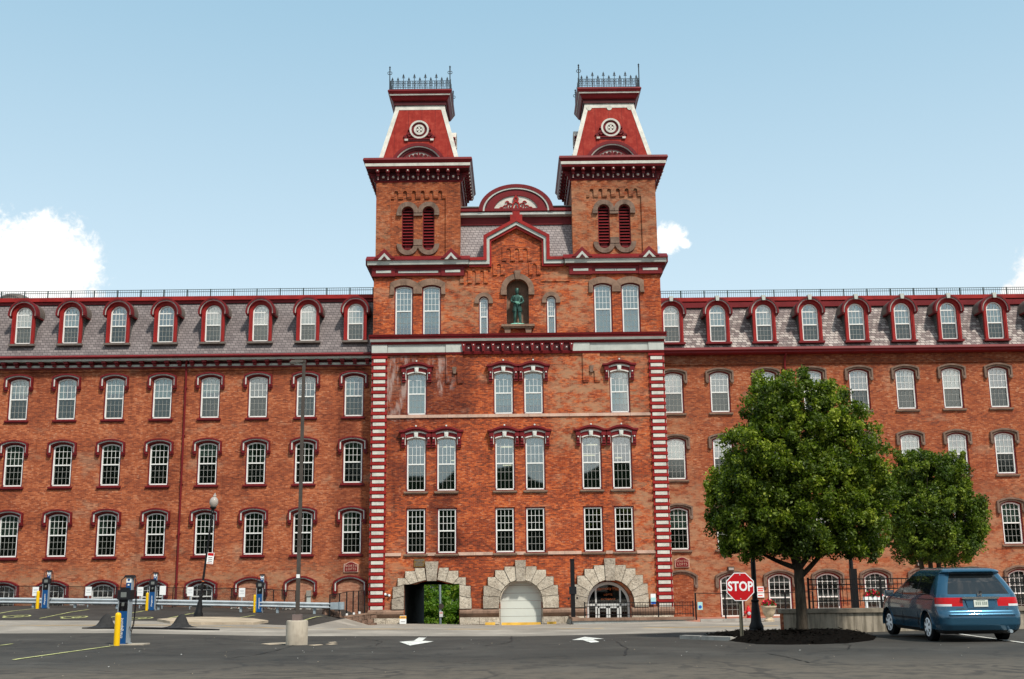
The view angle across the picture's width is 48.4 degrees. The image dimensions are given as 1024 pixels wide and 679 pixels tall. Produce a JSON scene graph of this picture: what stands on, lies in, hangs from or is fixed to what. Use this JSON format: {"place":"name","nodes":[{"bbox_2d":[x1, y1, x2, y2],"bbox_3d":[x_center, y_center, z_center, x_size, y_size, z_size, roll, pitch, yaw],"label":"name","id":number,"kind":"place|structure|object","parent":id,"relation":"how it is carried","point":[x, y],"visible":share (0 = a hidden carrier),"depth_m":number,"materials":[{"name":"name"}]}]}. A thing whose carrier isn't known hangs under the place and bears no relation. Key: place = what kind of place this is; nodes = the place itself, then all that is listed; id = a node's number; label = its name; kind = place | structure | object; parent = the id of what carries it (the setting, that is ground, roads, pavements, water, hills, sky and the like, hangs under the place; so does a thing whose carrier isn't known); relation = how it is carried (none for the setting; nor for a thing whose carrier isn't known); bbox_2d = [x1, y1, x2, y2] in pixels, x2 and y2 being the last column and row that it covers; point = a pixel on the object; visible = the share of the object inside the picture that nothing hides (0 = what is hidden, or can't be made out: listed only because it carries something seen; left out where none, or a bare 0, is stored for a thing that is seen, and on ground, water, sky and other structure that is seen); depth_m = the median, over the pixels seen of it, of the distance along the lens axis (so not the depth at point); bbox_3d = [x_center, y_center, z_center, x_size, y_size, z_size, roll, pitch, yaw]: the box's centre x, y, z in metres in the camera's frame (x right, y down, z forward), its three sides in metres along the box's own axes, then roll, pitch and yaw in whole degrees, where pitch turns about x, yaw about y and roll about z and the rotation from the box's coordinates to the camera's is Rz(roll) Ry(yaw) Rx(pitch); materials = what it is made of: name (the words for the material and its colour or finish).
{"place":"outdoors","nodes":[
{"label":"outdoors","id":0,"kind":"place"},
{"bbox_2d":[0,605,354,625],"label":"charging lot","id":1,"kind":"structure","parent":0,"point":[99,612],"depth_m":55.13,"materials":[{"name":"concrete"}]},
{"bbox_2d":[41,570,53,608],"bbox_3d":[-23.706,12.751,58.164,0.550,1.910,0.358,0,-12,-4],"label":"charging station","id":2,"kind":"object","parent":1,"relation":"on","point":[46,583],"visible":1,"depth_m":58.11,"materials":[{"name":"blue"}]},
{"bbox_2d":[0,585,295,609],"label":"chain link fence","id":3,"kind":"object","parent":1,"relation":"on","point":[264,598],"visible":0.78,"depth_m":62.52,"materials":[{"name":"black metal"}]},
{"bbox_2d":[148,572,159,610],"bbox_3d":[-18.253,12.844,58.133,0.550,1.910,0.358,0,-12,-4],"label":"charging station","id":4,"kind":"object","parent":1,"relation":"on","point":[153,585],"visible":1,"depth_m":58.06,"materials":[{"name":"blue"}]},
{"bbox_2d":[0,597,343,613],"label":"guard rail","id":5,"kind":"object","parent":1,"relation":"on","point":[314,606],"visible":0.82,"depth_m":58.57,"materials":[{"name":"metal"}]},
{"bbox_2d":[256,574,266,612],"bbox_3d":[-12.786,12.936,58.101,0.550,1.910,0.358,0,-12,-4],"label":"charging station","id":6,"kind":"object","parent":1,"relation":"on","point":[260,584],"visible":1,"depth_m":58.05,"materials":[{"name":"blue"}]},
{"bbox_2d":[157,617,267,624],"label":"pavement","id":7,"kind":"structure","parent":0,"point":[219,621],"depth_m":47.87,"materials":[{"name":"concrete"}]},
{"bbox_2d":[193,493,217,616],"bbox_3d":[-13.631,9.750,51.084,0.580,5.720,0.441,5,-12,1],"label":"street lamp","id":8,"kind":"object","parent":7,"relation":"on","point":[209,557],"visible":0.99,"depth_m":50.99,"materials":[{"name":"black metal"}]},
{"bbox_2d":[0,618,780,635],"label":"road","id":9,"kind":"structure","parent":0,"point":[345,627],"depth_m":44.51,"materials":[{"name":"grey concrete"}]},
{"bbox_2d":[82,614,219,629],"bbox_3d":[-13.352,10.523,42.488,5.100,0.639,1.478,-1,-12,0],"label":"road hump","id":10,"kind":"object","parent":9,"relation":"on","point":[179,623],"visible":0.93,"depth_m":42.16,"materials":[{"name":"asphalt"}]},
{"bbox_2d":[341,611,376,624],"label":"stone wall","id":11,"kind":"structure","parent":9,"relation":"on","point":[360,618],"depth_m":59.94,"materials":[{"name":"stone"}]},
{"bbox_2d":[329,590,364,617],"bbox_3d":[-8.502,14.143,59.974,0.345,1.781,5.764,-3,-12,10],"label":"chain link fence","id":12,"kind":"object","parent":11,"relation":"on","point":[352,603],"visible":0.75,"depth_m":59.84,"materials":[{"name":"black metal"}]},
{"bbox_2d":[568,559,577,623],"bbox_3d":[3.241,13.495,60.841,0.580,3.501,0.440,-1,-12,0],"label":"square post","id":13,"kind":"object","parent":9,"relation":"on","point":[572,590],"visible":0.96,"depth_m":60.82,"materials":[{"name":"black metal"}]},
{"bbox_2d":[569,615,694,623],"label":"ramp wall","id":14,"kind":"structure","parent":9,"relation":"on","point":[576,620],"depth_m":59.03,"materials":[{"name":"concrete"}]},
{"bbox_2d":[584,601,693,617],"bbox_3d":[6.606,14.043,59.321,5.700,0.811,0.060,-1,-12,0],"label":"railing","id":15,"kind":"object","parent":14,"relation":"on","point":[645,605],"visible":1,"depth_m":59.33,"materials":[{"name":"black metal"}]},
{"bbox_2d":[760,599,776,621],"bbox_3d":[12.054,12.721,53.506,0.758,1.107,0.741,-1,-12,0],"label":"planter urn","id":16,"kind":"object","parent":9,"relation":"on","point":[768,612],"visible":1,"depth_m":53.30,"materials":[{"name":"stone"}]},
{"bbox_2d":[885,447,992,569],"bbox_3d":[17.726,8.108,47.308,4.425,7.419,3.901,-1,-12,0],"label":"ornamental tree","id":17,"kind":"object","parent":9,"relation":"on","point":[939,532],"visible":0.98,"depth_m":46.74,"materials":[{"name":"green plant"}]},
{"bbox_2d":[0,629,1023,678],"bbox_3d":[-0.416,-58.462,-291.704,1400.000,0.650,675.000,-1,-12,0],"label":"parking lot","id":18,"kind":"structure","parent":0,"point":[907,655],"depth_m":22.52,"materials":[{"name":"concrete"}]},
{"bbox_2d":[113,612,120,645],"bbox_3d":[-10.866,8.022,31.380,0.164,0.990,0.162,-1,-12,0],"label":"bollard","id":19,"kind":"object","parent":18,"relation":"on","point":[117,628],"visible":0.89,"depth_m":31.33,"materials":[{"name":"yellow"}]},
{"bbox_2d":[109,643,149,644],"bbox_3d":[-10.695,8.573,31.877,0.950,0.130,0.570,-1,-12,0],"label":"charger pad","id":20,"kind":"object","parent":18,"relation":"on","point":[134,644],"visible":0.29,"depth_m":31.61,"materials":[{"name":"concrete"}]},
{"bbox_2d":[117,575,137,643],"bbox_3d":[-10.809,7.585,31.985,0.551,1.910,0.358,-2,-12,8],"label":"charging station","id":21,"kind":"object","parent":20,"relation":"on","point":[125,596],"visible":0.96,"depth_m":31.96,"materials":[{"name":"blue"}]},
{"bbox_2d":[286,360,307,644],"bbox_3d":[-5.950,4.542,31.756,0.695,8.080,0.590,-1,-12,0],"label":"light pole","id":22,"kind":"object","parent":18,"relation":"on","point":[296,629],"visible":0.88,"depth_m":31.37,"materials":[{"name":"metal"}]},
{"bbox_2d":[680,635,735,640],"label":"kerb","id":23,"kind":"structure","parent":18,"relation":"on","point":[720,638],"depth_m":30.50,"materials":[{"name":"concrete"}]},
{"bbox_2d":[749,558,763,629],"bbox_3d":[7.669,6.610,36.398,0.494,5.670,0.493,-1,-12,0],"label":"street lamp","id":24,"kind":"object","parent":18,"relation":"on","point":[756,623],"visible":0.33,"depth_m":35.92,"materials":[{"name":"black metal"}]},
{"bbox_2d":[704,627,876,644],"bbox_3d":[7.672,7.921,30.512,5.108,0.378,7.772,-1,-12,0],"label":"mulch bed","id":25,"kind":"object","parent":18,"relation":"on","point":[791,636],"visible":0.98,"depth_m":28.66,"materials":[{"name":"soil"}]},
{"bbox_2d":[726,573,753,635],"bbox_3d":[6.063,7.110,30.165,0.733,1.842,0.073,-1,-12,0],"label":"stop sign","id":26,"kind":"object","parent":25,"relation":"on","point":[739,587],"visible":0.98,"depth_m":30.23,"materials":[{"name":"red"}]},
{"bbox_2d":[703,365,903,628],"bbox_3d":[8.319,4.600,33.044,5.640,7.836,4.165,-1,-12,0],"label":"ornamental tree","id":27,"kind":"object","parent":25,"relation":"on","point":[778,472],"visible":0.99,"depth_m":32.19,"materials":[{"name":"green plant"}]},
{"bbox_2d":[849,559,858,607],"bbox_3d":[10.896,6.409,36.942,0.380,5.801,0.380,-1,-12,0],"label":"street lamp","id":28,"kind":"object","parent":18,"relation":"on","point":[852,573],"visible":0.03,"depth_m":36.53,"materials":[{"name":"black metal"}]},
{"bbox_2d":[778,606,1023,631],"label":"concrete wall","id":29,"kind":"structure","parent":18,"relation":"on","point":[865,619],"depth_m":34.08,"materials":[{"name":"concrete"}]},
{"bbox_2d":[807,575,1023,608],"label":"iron fence","id":30,"kind":"object","parent":29,"relation":"on","point":[880,588],"visible":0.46,"depth_m":34.42,"materials":[{"name":"black"}]},
{"bbox_2d":[883,567,1020,640],"bbox_3d":[11.080,6.753,29.289,2.370,1.752,5.150,-1,-12,0],"label":"minivan","id":31,"kind":"object","parent":18,"relation":"on","point":[932,603],"visible":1,"depth_m":27.22,"materials":[{"name":"blue metal"}]},
{"bbox_2d":[0,0,1023,297],"label":"sky","id":32,"kind":"structure","parent":0,"point":[157,146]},
{"bbox_2d":[692,616,779,621],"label":"pavement","id":33,"kind":"structure","parent":0,"point":[697,620],"depth_m":62.27,"materials":[{"name":"concrete"}]},
{"bbox_2d":[694,591,813,619],"bbox_3d":[12.443,13.828,58.891,6.142,1.537,0.514,-5,-12,21],"label":"post fence","id":34,"kind":"object","parent":33,"relation":"on","point":[696,618],"visible":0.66,"depth_m":59.17,"materials":[{"name":"black metal"}]},
{"bbox_3d":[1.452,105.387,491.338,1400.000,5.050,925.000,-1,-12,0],"label":"ground","id":35,"kind":"structure","parent":0,"visible":0},
{"bbox_2d":[424,585,457,623],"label":"wild tree","id":36,"kind":"object","parent":35,"relation":"on","point":[431,611],"visible":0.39,"depth_m":95.20,"materials":[{"name":"green plant"}]},
{"bbox_2d":[432,584,458,614],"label":"wild tree","id":37,"kind":"object","parent":35,"relation":"on","point":[455,588],"visible":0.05,"depth_m":99.32,"materials":[{"name":"green plant"}]},
{"bbox_2d":[0,63,1023,624],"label":"mill building","id":38,"kind":"structure","parent":35,"relation":"on","point":[478,447],"depth_m":66.38,"materials":[{"name":"red brick"}]},
{"bbox_2d":[0,510,23,560],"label":"window","id":39,"kind":"structure","parent":38,"relation":"in","point":[12,520],"depth_m":65.28,"materials":[{"name":"white paint"}]},
{"bbox_2d":[0,440,28,489],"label":"window","id":40,"kind":"structure","parent":38,"relation":"in","point":[12,476],"depth_m":66.06,"materials":[{"name":"white paint"}]},
{"bbox_2d":[3,374,33,422],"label":"window","id":41,"kind":"structure","parent":38,"relation":"in","point":[17,411],"depth_m":66.84,"materials":[{"name":"glass"}]},
{"bbox_2d":[41,509,72,559],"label":"window","id":42,"kind":"structure","parent":38,"relation":"in","point":[56,544],"depth_m":65.23,"materials":[{"name":"white paint"}]},
{"bbox_2d":[47,439,76,489],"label":"window","id":43,"kind":"structure","parent":38,"relation":"in","point":[60,474],"depth_m":66.03,"materials":[{"name":"white paint"}]},
{"bbox_2d":[51,374,81,422],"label":"window","id":44,"kind":"structure","parent":38,"relation":"in","point":[65,410],"depth_m":66.83,"materials":[{"name":"glass"}]},
{"bbox_2d":[84,579,118,604],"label":"window","id":45,"kind":"structure","parent":38,"relation":"in","point":[102,582],"depth_m":64.49,"materials":[{"name":"white paint"}]},
{"bbox_2d":[91,509,121,559],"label":"window","id":46,"kind":"structure","parent":38,"relation":"in","point":[105,544],"depth_m":65.23,"materials":[{"name":"white paint"}]},
{"bbox_2d":[95,439,125,488],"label":"window","id":47,"kind":"structure","parent":38,"relation":"in","point":[109,476],"depth_m":66.03,"materials":[{"name":"white paint"}]},
{"bbox_2d":[99,373,128,421],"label":"window","id":48,"kind":"structure","parent":38,"relation":"in","point":[113,410],"depth_m":66.84,"materials":[{"name":"glass"}]},
{"bbox_2d":[140,508,170,558],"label":"window","id":49,"kind":"structure","parent":38,"relation":"in","point":[154,544],"depth_m":65.22,"materials":[{"name":"white paint"}]},
{"bbox_2d":[144,438,173,487],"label":"window","id":50,"kind":"structure","parent":38,"relation":"in","point":[157,473],"depth_m":66.03,"materials":[{"name":"white paint"}]},
{"bbox_2d":[147,372,176,421],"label":"window","id":51,"kind":"structure","parent":38,"relation":"in","point":[163,387],"depth_m":66.84,"materials":[{"name":"glass"}]},
{"bbox_2d":[184,578,217,606],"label":"window","id":52,"kind":"structure","parent":38,"relation":"in","point":[210,583],"depth_m":64.47,"materials":[{"name":"white paint"}]},
{"bbox_2d":[189,507,218,558],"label":"window","id":53,"kind":"structure","parent":38,"relation":"in","point":[200,539],"depth_m":65.22,"materials":[{"name":"white paint"}]},
{"bbox_2d":[192,438,221,487],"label":"window","id":54,"kind":"structure","parent":38,"relation":"in","point":[206,477],"depth_m":66.05,"materials":[{"name":"white paint"}]},
{"bbox_2d":[195,372,224,420],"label":"window","id":55,"kind":"structure","parent":38,"relation":"in","point":[209,410],"depth_m":66.84,"materials":[{"name":"glass"}]},
{"bbox_2d":[238,507,267,557],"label":"window","id":56,"kind":"structure","parent":38,"relation":"in","point":[252,547],"depth_m":65.22,"materials":[{"name":"white paint"}]},
{"bbox_2d":[241,437,270,486],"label":"window","id":57,"kind":"structure","parent":38,"relation":"in","point":[255,472],"depth_m":66.05,"materials":[{"name":"white paint"}]},
{"bbox_2d":[243,371,272,420],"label":"window","id":58,"kind":"structure","parent":38,"relation":"in","point":[257,409],"depth_m":66.84,"materials":[{"name":"glass"}]},
{"bbox_2d":[287,506,316,557],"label":"window","id":59,"kind":"structure","parent":38,"relation":"in","point":[306,537],"depth_m":65.22,"materials":[{"name":"white paint"}]},
{"bbox_2d":[289,437,318,486],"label":"window","id":60,"kind":"structure","parent":38,"relation":"in","point":[308,467],"depth_m":66.03,"materials":[{"name":"white paint"}]},
{"bbox_2d":[291,371,320,419],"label":"window","id":61,"kind":"structure","parent":38,"relation":"in","point":[310,381],"depth_m":66.83,"materials":[{"name":"glass"}]},
{"bbox_2d":[336,506,365,556],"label":"window","id":62,"kind":"structure","parent":38,"relation":"in","point":[351,541],"depth_m":65.23,"materials":[{"name":"white paint"}]},
{"bbox_2d":[338,436,367,485],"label":"window","id":63,"kind":"structure","parent":38,"relation":"in","point":[352,471],"depth_m":66.03,"materials":[{"name":"white paint"}]},
{"bbox_2d":[339,370,367,418],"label":"window","id":64,"kind":"structure","parent":38,"relation":"in","point":[353,406],"depth_m":66.83,"materials":[{"name":"glass"}]},
{"bbox_2d":[394,286,412,333],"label":"window","id":65,"kind":"structure","parent":38,"relation":"in","point":[403,305],"depth_m":66.99,"materials":[{"name":"glass"}]},
{"bbox_2d":[399,425,430,493],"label":"window","id":66,"kind":"structure","parent":38,"relation":"in","point":[416,433],"depth_m":65.04,"materials":[{"name":"white paint"}]},
{"bbox_2d":[404,508,427,556],"bbox_3d":[-5.406,10.869,64.211,1.340,2.700,0.380,-1,-12,0],"label":"window","id":67,"kind":"structure","parent":38,"relation":"in","point":[415,540],"depth_m":64.24,"materials":[{"name":"white paint"}]},
{"bbox_2d":[400,360,433,414],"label":"window","id":68,"kind":"structure","parent":38,"relation":"in","point":[418,373],"depth_m":65.90,"materials":[{"name":"glass"}]},
{"bbox_2d":[422,285,440,333],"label":"window","id":69,"kind":"structure","parent":38,"relation":"in","point":[431,295],"depth_m":67.01,"materials":[{"name":"glass"}]},
{"bbox_2d":[431,425,462,493],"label":"window","id":70,"kind":"structure","parent":38,"relation":"in","point":[446,432],"depth_m":65.02,"materials":[{"name":"white paint"}]},
{"bbox_2d":[435,508,458,556],"bbox_3d":[-3.657,10.849,64.211,1.340,2.700,0.380,-1,-12,0],"label":"window","id":71,"kind":"structure","parent":38,"relation":"in","point":[446,539],"depth_m":64.24,"materials":[{"name":"white paint"}]},
{"bbox_2d":[479,297,488,332],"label":"window","id":72,"kind":"structure","parent":38,"relation":"in","point":[483,301],"depth_m":66.86,"materials":[{"name":"glass"}]},
{"bbox_2d":[486,359,517,413],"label":"window","id":73,"kind":"structure","parent":38,"relation":"in","point":[503,373],"depth_m":65.90,"materials":[{"name":"glass"}]},
{"bbox_2d":[487,424,519,492],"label":"window","id":74,"kind":"structure","parent":38,"relation":"in","point":[504,432],"depth_m":65.04,"materials":[{"name":"white paint"}]},
{"bbox_2d":[493,507,516,555],"bbox_3d":[-0.397,10.811,64.211,1.340,2.700,0.380,-1,-12,0],"label":"window","id":75,"kind":"structure","parent":38,"relation":"in","point":[504,539],"depth_m":64.22,"materials":[{"name":"white paint"}]},
{"bbox_2d":[510,288,523,323],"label":"statue","id":76,"kind":"object","parent":38,"relation":"on","point":[516,299],"visible":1,"depth_m":66.69,"materials":[{"name":"green metal"}]},
{"bbox_2d":[501,581,541,624],"bbox_3d":[0.499,14.818,63.699,2.280,2.925,0.040,-1,-12,0],"label":"garage door","id":77,"kind":"structure","parent":38,"relation":"in","point":[512,596],"depth_m":63.69,"materials":[{"name":"metal"}]},
{"bbox_2d":[518,359,549,413],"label":"window","id":78,"kind":"structure","parent":38,"relation":"in","point":[530,372],"depth_m":65.90,"materials":[{"name":"glass"}]},
{"bbox_2d":[520,424,551,492],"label":"window","id":79,"kind":"structure","parent":38,"relation":"in","point":[534,431],"depth_m":65.02,"materials":[{"name":"white paint"}]},
{"bbox_2d":[524,507,547,555],"bbox_3d":[1.328,10.792,64.211,1.340,2.700,0.380,-1,-12,0],"label":"window","id":80,"kind":"structure","parent":38,"relation":"in","point":[535,538],"depth_m":64.24,"materials":[{"name":"white paint"}]},
{"bbox_2d":[546,296,556,332],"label":"window","id":81,"kind":"structure","parent":38,"relation":"in","point":[551,318],"depth_m":66.83,"materials":[{"name":"glass"}]},
{"bbox_2d":[574,423,605,491],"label":"window","id":82,"kind":"structure","parent":38,"relation":"in","point":[587,431],"depth_m":65.02,"materials":[{"name":"white paint"}]},
{"bbox_2d":[582,506,605,554],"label":"window","id":83,"kind":"structure","parent":38,"relation":"in","point":[593,538],"depth_m":64.22,"materials":[{"name":"white paint"}]},
{"bbox_2d":[593,283,612,331],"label":"window","id":84,"kind":"structure","parent":38,"relation":"in","point":[602,293],"depth_m":66.97,"materials":[{"name":"glass"}]},
{"bbox_2d":[587,582,629,617],"bbox_3d":[5.385,15.306,63.699,2.420,3.460,0.140,-1,-12,0],"label":"entrance door","id":85,"kind":"structure","parent":38,"relation":"in","point":[603,583],"depth_m":63.77,"materials":[{"name":"silver metal"}]},
{"bbox_2d":[602,358,635,412],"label":"window","id":86,"kind":"structure","parent":38,"relation":"in","point":[617,371],"depth_m":65.90,"materials":[{"name":"glass"}]},
{"bbox_2d":[606,423,637,491],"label":"window","id":87,"kind":"structure","parent":38,"relation":"in","point":[621,430],"depth_m":65.02,"materials":[{"name":"white paint"}]},
{"bbox_2d":[613,506,636,554],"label":"window","id":88,"kind":"structure","parent":38,"relation":"in","point":[624,538],"depth_m":64.24,"materials":[{"name":"white paint"}]},
{"bbox_2d":[621,283,640,331],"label":"window","id":89,"kind":"structure","parent":38,"relation":"in","point":[630,292],"depth_m":66.96,"materials":[{"name":"glass"}]},
{"bbox_2d":[664,368,687,415],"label":"window","id":90,"kind":"structure","parent":38,"relation":"in","point":[674,401],"depth_m":66.86,"materials":[{"name":"glass"}]},
{"bbox_2d":[667,434,689,482],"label":"window","id":91,"kind":"structure","parent":38,"relation":"in","point":[677,463],"depth_m":66.08,"materials":[{"name":"glass"}]},
{"bbox_2d":[670,503,692,552],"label":"window","id":92,"kind":"structure","parent":38,"relation":"in","point":[679,522],"depth_m":65.28,"materials":[{"name":"white paint"}]},
{"bbox_2d":[705,367,733,414],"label":"window","id":93,"kind":"structure","parent":38,"relation":"in","point":[719,382],"depth_m":66.86,"materials":[{"name":"glass"}]},
{"bbox_2d":[708,433,736,474],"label":"window","id":94,"kind":"structure","parent":38,"relation":"in","point":[712,439],"depth_m":66.13,"materials":[{"name":"white paint"}]},
{"bbox_2d":[715,570,744,616],"bbox_3d":[12.440,14.384,64.444,1.870,2.616,0.420,-1,-12,0],"label":"window","id":95,"kind":"structure","parent":38,"relation":"in","point":[732,607],"depth_m":64.46,"materials":[{"name":"white paint"}]},
{"bbox_2d":[763,569,794,615],"bbox_3d":[15.164,14.336,64.448,1.870,2.616,0.420,-1,-12,0],"label":"window","id":96,"kind":"structure","parent":38,"relation":"in","point":[780,602],"depth_m":64.50,"materials":[{"name":"white paint"}]},
{"bbox_2d":[798,366,826,408],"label":"window","id":97,"kind":"structure","parent":38,"relation":"in","point":[816,374],"depth_m":66.96,"materials":[{"name":"white paint"}]},
{"bbox_2d":[811,569,844,607],"bbox_3d":[17.889,14.289,64.451,1.870,2.616,0.420,-1,-12,0],"label":"window","id":98,"kind":"structure","parent":38,"relation":"in","point":[818,573],"depth_m":64.50,"materials":[{"name":"white paint"}]},
{"bbox_2d":[844,365,873,412],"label":"window","id":99,"kind":"structure","parent":38,"relation":"in","point":[863,395],"depth_m":66.88,"materials":[{"name":"glass"}]},
{"bbox_2d":[859,568,892,607],"bbox_3d":[20.614,14.241,64.454,1.870,2.616,0.420,-1,-12,0],"label":"window","id":100,"kind":"structure","parent":38,"relation":"in","point":[869,571],"depth_m":64.53,"materials":[{"name":"white paint"}]},
{"bbox_2d":[890,364,920,411],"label":"window","id":101,"kind":"structure","parent":38,"relation":"in","point":[906,397],"depth_m":66.86,"materials":[{"name":"glass"}]},
{"bbox_2d":[896,430,925,472],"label":"window","id":102,"kind":"structure","parent":38,"relation":"in","point":[906,441],"depth_m":66.24,"materials":[{"name":"glass"}]},
{"bbox_2d":[937,363,966,410],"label":"window","id":103,"kind":"structure","parent":38,"relation":"in","point":[953,399],"depth_m":66.89,"materials":[{"name":"glass"}]},
{"bbox_2d":[943,429,973,476],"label":"window","id":104,"kind":"structure","parent":38,"relation":"in","point":[962,438],"depth_m":66.16,"materials":[{"name":"glass"}]},
{"bbox_2d":[983,363,1013,409],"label":"window","id":105,"kind":"structure","parent":38,"relation":"in","point":[999,396],"depth_m":66.84,"materials":[{"name":"glass"}]},
{"bbox_2d":[989,428,1020,476],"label":"window","id":106,"kind":"structure","parent":38,"relation":"in","point":[1006,463],"depth_m":66.10,"materials":[{"name":"glass"}]},
{"bbox_2d":[996,497,1023,546],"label":"window","id":107,"kind":"structure","parent":38,"relation":"in","point":[1013,533],"depth_m":65.29,"materials":[{"name":"white paint"}]},
{"bbox_2d":[1003,565,1023,605],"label":"window","id":108,"kind":"structure","parent":38,"relation":"in","point":[1012,569],"depth_m":64.53,"materials":[{"name":"white paint"}]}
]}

